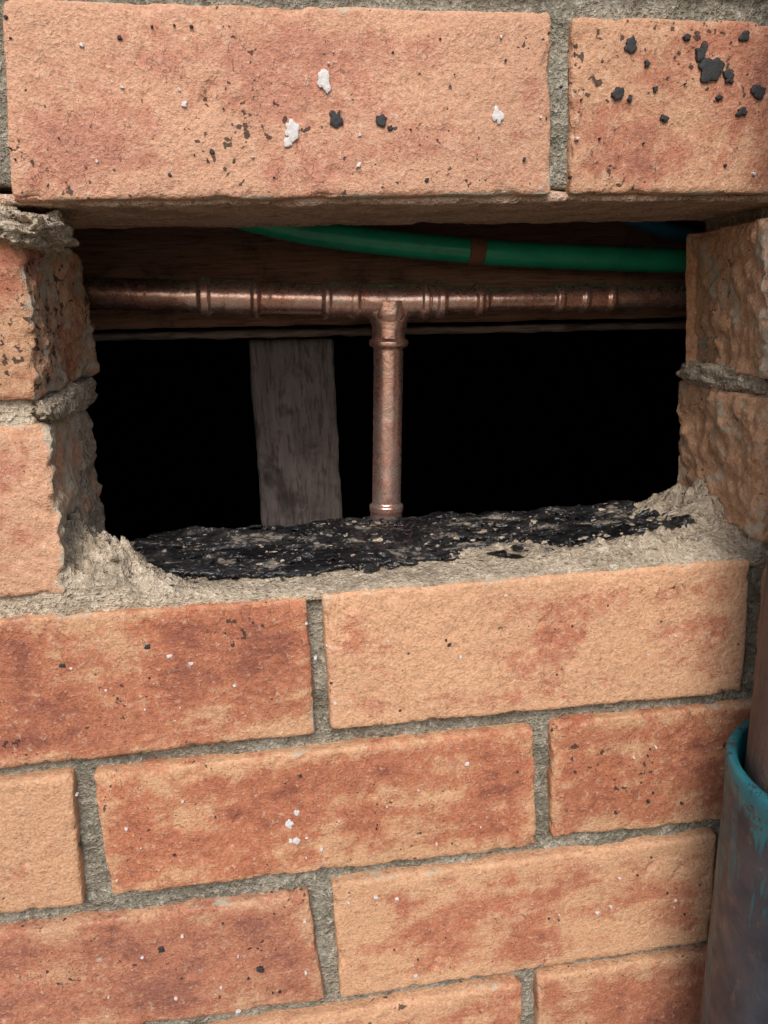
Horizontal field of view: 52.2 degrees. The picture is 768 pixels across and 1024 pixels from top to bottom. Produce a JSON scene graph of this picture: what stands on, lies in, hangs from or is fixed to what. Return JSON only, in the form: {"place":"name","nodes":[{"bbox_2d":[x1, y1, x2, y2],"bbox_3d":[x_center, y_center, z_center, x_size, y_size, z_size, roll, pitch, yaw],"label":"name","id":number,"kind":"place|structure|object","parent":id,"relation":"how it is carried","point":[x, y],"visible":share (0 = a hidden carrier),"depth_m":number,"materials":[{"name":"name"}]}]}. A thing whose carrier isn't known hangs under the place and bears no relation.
{"place":"outdoors","nodes":[
{"label":"outdoors","id":0,"kind":"place"},
{"bbox_2d":[248,337,341,530],"bbox_3d":[-0.058,0.288,0.712,0.072,0.875,0.050,-4,15,-8],"label":"timber post","id":1,"kind":"object","parent":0,"point":[293,389],"visible":0.2,"depth_m":0.59,"materials":[{"name":"grey wood"}]},
{"bbox_2d":[112,506,572,540],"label":"ground","id":2,"kind":"structure","parent":0,"point":[132,537],"depth_m":3.16,"materials":[{"name":"soil"}]},
{"bbox_2d":[67,220,705,329],"bbox_3d":[0.032,-0.194,0.577,1.041,0.111,0.064,-4,15,-8],"label":"timber bearer","id":3,"kind":"object","parent":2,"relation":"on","point":[184,253],"visible":0.25,"depth_m":0.54,"materials":[{"name":"brown wood"}]},
{"bbox_2d":[621,221,704,242],"bbox_3d":[0.264,-0.204,0.564,0.204,0.034,0.013,-3,15,-7],"label":"blue hose","id":4,"kind":"object","parent":3,"relation":"attached to","point":[671,231],"visible":0.41,"depth_m":0.55,"materials":[{"name":"plastic"}]},
{"bbox_2d":[86,317,686,535],"bbox_3d":[-0.203,-0.133,1.890,3.230,1.082,2.788,-4,15,-8],"label":"subfloor enclosure","id":5,"kind":"object","parent":2,"relation":"on","point":[493,421],"visible":0.16,"depth_m":3.22,"materials":[{"name":"black"}]},
{"bbox_2d":[83,275,685,524],"bbox_3d":[0.043,-0.045,0.533,0.650,0.237,0.026,-4,15,-8],"label":"copper pipe","id":6,"kind":"object","parent":5,"relation":"attached to","point":[388,310],"visible":0.8,"depth_m":0.50,"materials":[{"name":"brown metal"}]},
{"bbox_2d":[230,224,686,272],"bbox_3d":[0.086,-0.195,0.518,0.592,0.078,0.020,-4,15,-8],"label":"green hose","id":7,"kind":"object","parent":5,"relation":"attached to","point":[474,250],"visible":0.63,"depth_m":0.51,"materials":[{"name":"plastic"}]},
{"bbox_2d":[699,560,767,1023],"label":"drain pipe","id":8,"kind":"object","parent":2,"relation":"on","point":[735,986],"visible":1,"depth_m":0.38,"materials":[{"name":"plastic"}]},
{"bbox_3d":[0.025,0.556,0.591,0.840,0.416,0.099,-4,15,-8],"label":"mortar far bottom","id":9,"kind":"object","parent":2,"relation":"on","visible":0},
{"bbox_2d":[209,974,521,1023],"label":"brick","id":10,"kind":"object","parent":9,"relation":"on","point":[495,999],"visible":0.2,"depth_m":0.46,"materials":[{"name":"orange brick"}]},
{"bbox_2d":[0,887,323,1023],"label":"brick","id":11,"kind":"object","parent":10,"relation":"on","point":[77,968],"visible":0.48,"depth_m":0.43,"materials":[{"name":"orange brick"}]},
{"bbox_2d":[69,35,755,1012],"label":"white flecks","id":12,"kind":"object","parent":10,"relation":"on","point":[291,131],"visible":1,"depth_m":0.34,"materials":[{"name":"paint"}]},
{"bbox_2d":[331,827,715,997],"bbox_3d":[0.078,0.222,0.511,0.232,0.080,0.111,-4,15,-8],"label":"brick","id":13,"kind":"object","parent":10,"relation":"on","point":[489,915],"visible":0.42,"depth_m":0.46,"materials":[{"name":"orange brick"}]},
{"bbox_2d":[94,722,535,893],"bbox_3d":[-0.038,0.147,0.472,0.234,0.077,0.111,-4,15,-8],"label":"brick","id":14,"kind":"object","parent":13,"relation":"on","point":[252,802],"visible":0.61,"depth_m":0.42,"materials":[{"name":"orange brick"}]},
{"bbox_2d":[0,565,763,1023],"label":"mortar joints","id":15,"kind":"object","parent":9,"relation":"on","point":[100,895],"visible":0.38,"depth_m":0.43,"materials":[{"name":"grey concrete"}]},
{"bbox_2d":[0,767,85,912],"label":"brick","id":16,"kind":"object","parent":15,"relation":"on","point":[41,862],"visible":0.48,"depth_m":0.40,"materials":[{"name":"orange brick"}]},
{"bbox_2d":[0,598,314,767],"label":"brick","id":17,"kind":"object","parent":15,"relation":"on","point":[257,654],"visible":0.74,"depth_m":0.38,"materials":[{"name":"orange brick"}]},
{"bbox_2d":[0,412,102,596],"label":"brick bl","id":18,"kind":"object","parent":17,"relation":"on","point":[41,462],"visible":0.82,"depth_m":0.36,"materials":[{"name":"orange brick"}]},
{"bbox_2d":[0,241,99,400],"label":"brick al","id":19,"kind":"object","parent":18,"relation":"on","point":[47,339],"visible":0.94,"depth_m":0.35,"materials":[{"name":"orange brick"}]},
{"bbox_2d":[0,204,17,210],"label":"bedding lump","id":20,"kind":"object","parent":19,"relation":"on","point":[8,207],"visible":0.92,"depth_m":0.33,"materials":[{"name":"grey concrete"}]},
{"bbox_2d":[0,209,78,257],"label":"bedding lump","id":21,"kind":"object","parent":19,"relation":"on","point":[49,234],"visible":1,"depth_m":0.33,"materials":[{"name":"grey concrete"}]},
{"bbox_2d":[0,204,105,617],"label":"mortar","id":22,"kind":"object","parent":18,"relation":"on","point":[14,412],"visible":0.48,"depth_m":0.37,"materials":[{"name":"grey concrete"}]},
{"bbox_2d":[30,377,97,424],"bbox_3d":[-0.159,-0.056,0.394,0.015,0.018,0.113,-4,15,-8],"label":"bedding lump","id":23,"kind":"object","parent":18,"relation":"on","point":[69,401],"visible":0.98,"depth_m":0.37,"materials":[{"name":"grey concrete"}]},
{"bbox_2d":[753,566,766,680],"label":"brick","id":24,"kind":"object","parent":15,"relation":"on","point":[762,594],"visible":0.08,"depth_m":0.43,"materials":[{"name":"brown brick"}]},
{"bbox_2d":[676,380,767,541],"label":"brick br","id":25,"kind":"object","parent":24,"relation":"on","point":[723,444],"visible":0.74,"depth_m":0.45,"materials":[{"name":"brown brick"}]},
{"bbox_2d":[675,360,767,393],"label":"bedding lump","id":26,"kind":"object","parent":25,"relation":"on","point":[710,375],"visible":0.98,"depth_m":0.45,"materials":[{"name":"grey concrete"}]},
{"bbox_2d":[685,218,767,378],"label":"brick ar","id":27,"kind":"object","parent":25,"relation":"on","point":[726,277],"visible":0.98,"depth_m":0.43,"materials":[{"name":"brown brick"}]},
{"bbox_2d":[697,207,767,567],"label":"mortar","id":28,"kind":"object","parent":25,"relation":"on","point":[758,546],"visible":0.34,"depth_m":0.44,"materials":[{"name":"grey concrete"}]},
{"bbox_2d":[0,190,767,228],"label":"lintel","id":29,"kind":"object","parent":28,"relation":"on","point":[557,207],"visible":0.92,"depth_m":0.38,"materials":[{"name":"mortar"}]},
{"bbox_2d":[3,0,550,202],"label":"brick","id":30,"kind":"object","parent":29,"relation":"on","point":[253,71],"visible":0.89,"depth_m":0.33,"materials":[{"name":"orange brick"}]},
{"bbox_2d":[0,0,767,193],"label":"mortar joint","id":31,"kind":"object","parent":29,"relation":"on","point":[562,14],"visible":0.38,"depth_m":0.34,"materials":[{"name":"grey concrete"}]},
{"bbox_2d":[561,17,767,195],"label":"brick","id":32,"kind":"object","parent":31,"relation":"on","point":[697,141],"visible":0.63,"depth_m":0.35,"materials":[{"name":"orange brick"}]},
{"bbox_2d":[3,15,765,998],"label":"bitumen flecks","id":33,"kind":"object","parent":32,"relation":"attached to","point":[709,69],"visible":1,"depth_m":0.35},
{"bbox_2d":[533,944,706,1023],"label":"brick","id":34,"kind":"object","parent":9,"relation":"on","point":[661,987],"visible":0.25,"depth_m":0.48,"materials":[{"name":"orange brick"}]},
{"bbox_3d":[0.316,0.207,0.546,0.230,0.079,0.111,-4,15,-8],"label":"brick","id":35,"kind":"object","parent":34,"relation":"on","visible":0},
{"bbox_2d":[547,698,751,836],"bbox_3d":[0.197,0.133,0.507,0.229,0.080,0.111,-4,15,-8],"label":"brick","id":36,"kind":"object","parent":35,"relation":"on","point":[684,762],"visible":0.38,"depth_m":0.45,"materials":[{"name":"orange brick"}]},
{"bbox_2d":[321,559,748,728],"bbox_3d":[0.077,0.057,0.466,0.235,0.080,0.112,-4,15,-8],"label":"brick","id":37,"kind":"object","parent":36,"relation":"on","point":[692,643],"visible":0.76,"depth_m":0.41,"materials":[{"name":"orange brick"}]},
{"bbox_2d":[42,477,767,615],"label":"mortar rubble","id":38,"kind":"object","parent":37,"relation":"on","point":[105,571],"visible":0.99,"depth_m":0.41,"materials":[{"name":"concrete"}]},
{"bbox_2d":[132,500,696,580],"bbox_3d":[0.023,0.013,0.452,0.331,0.014,0.104,-4,15,-8],"label":"damp proof course","id":39,"kind":"object","parent":38,"relation":"on","point":[158,551],"visible":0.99,"depth_m":0.45,"materials":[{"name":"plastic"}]},
{"bbox_2d":[93,320,685,340],"bbox_3d":[0.034,-0.137,0.589,1.041,0.014,0.070,-4,15,-8],"label":"timber packer","id":40,"kind":"object","parent":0,"point":[348,331],"visible":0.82,"depth_m":0.56,"materials":[{"name":"brown wood"}]}
]}

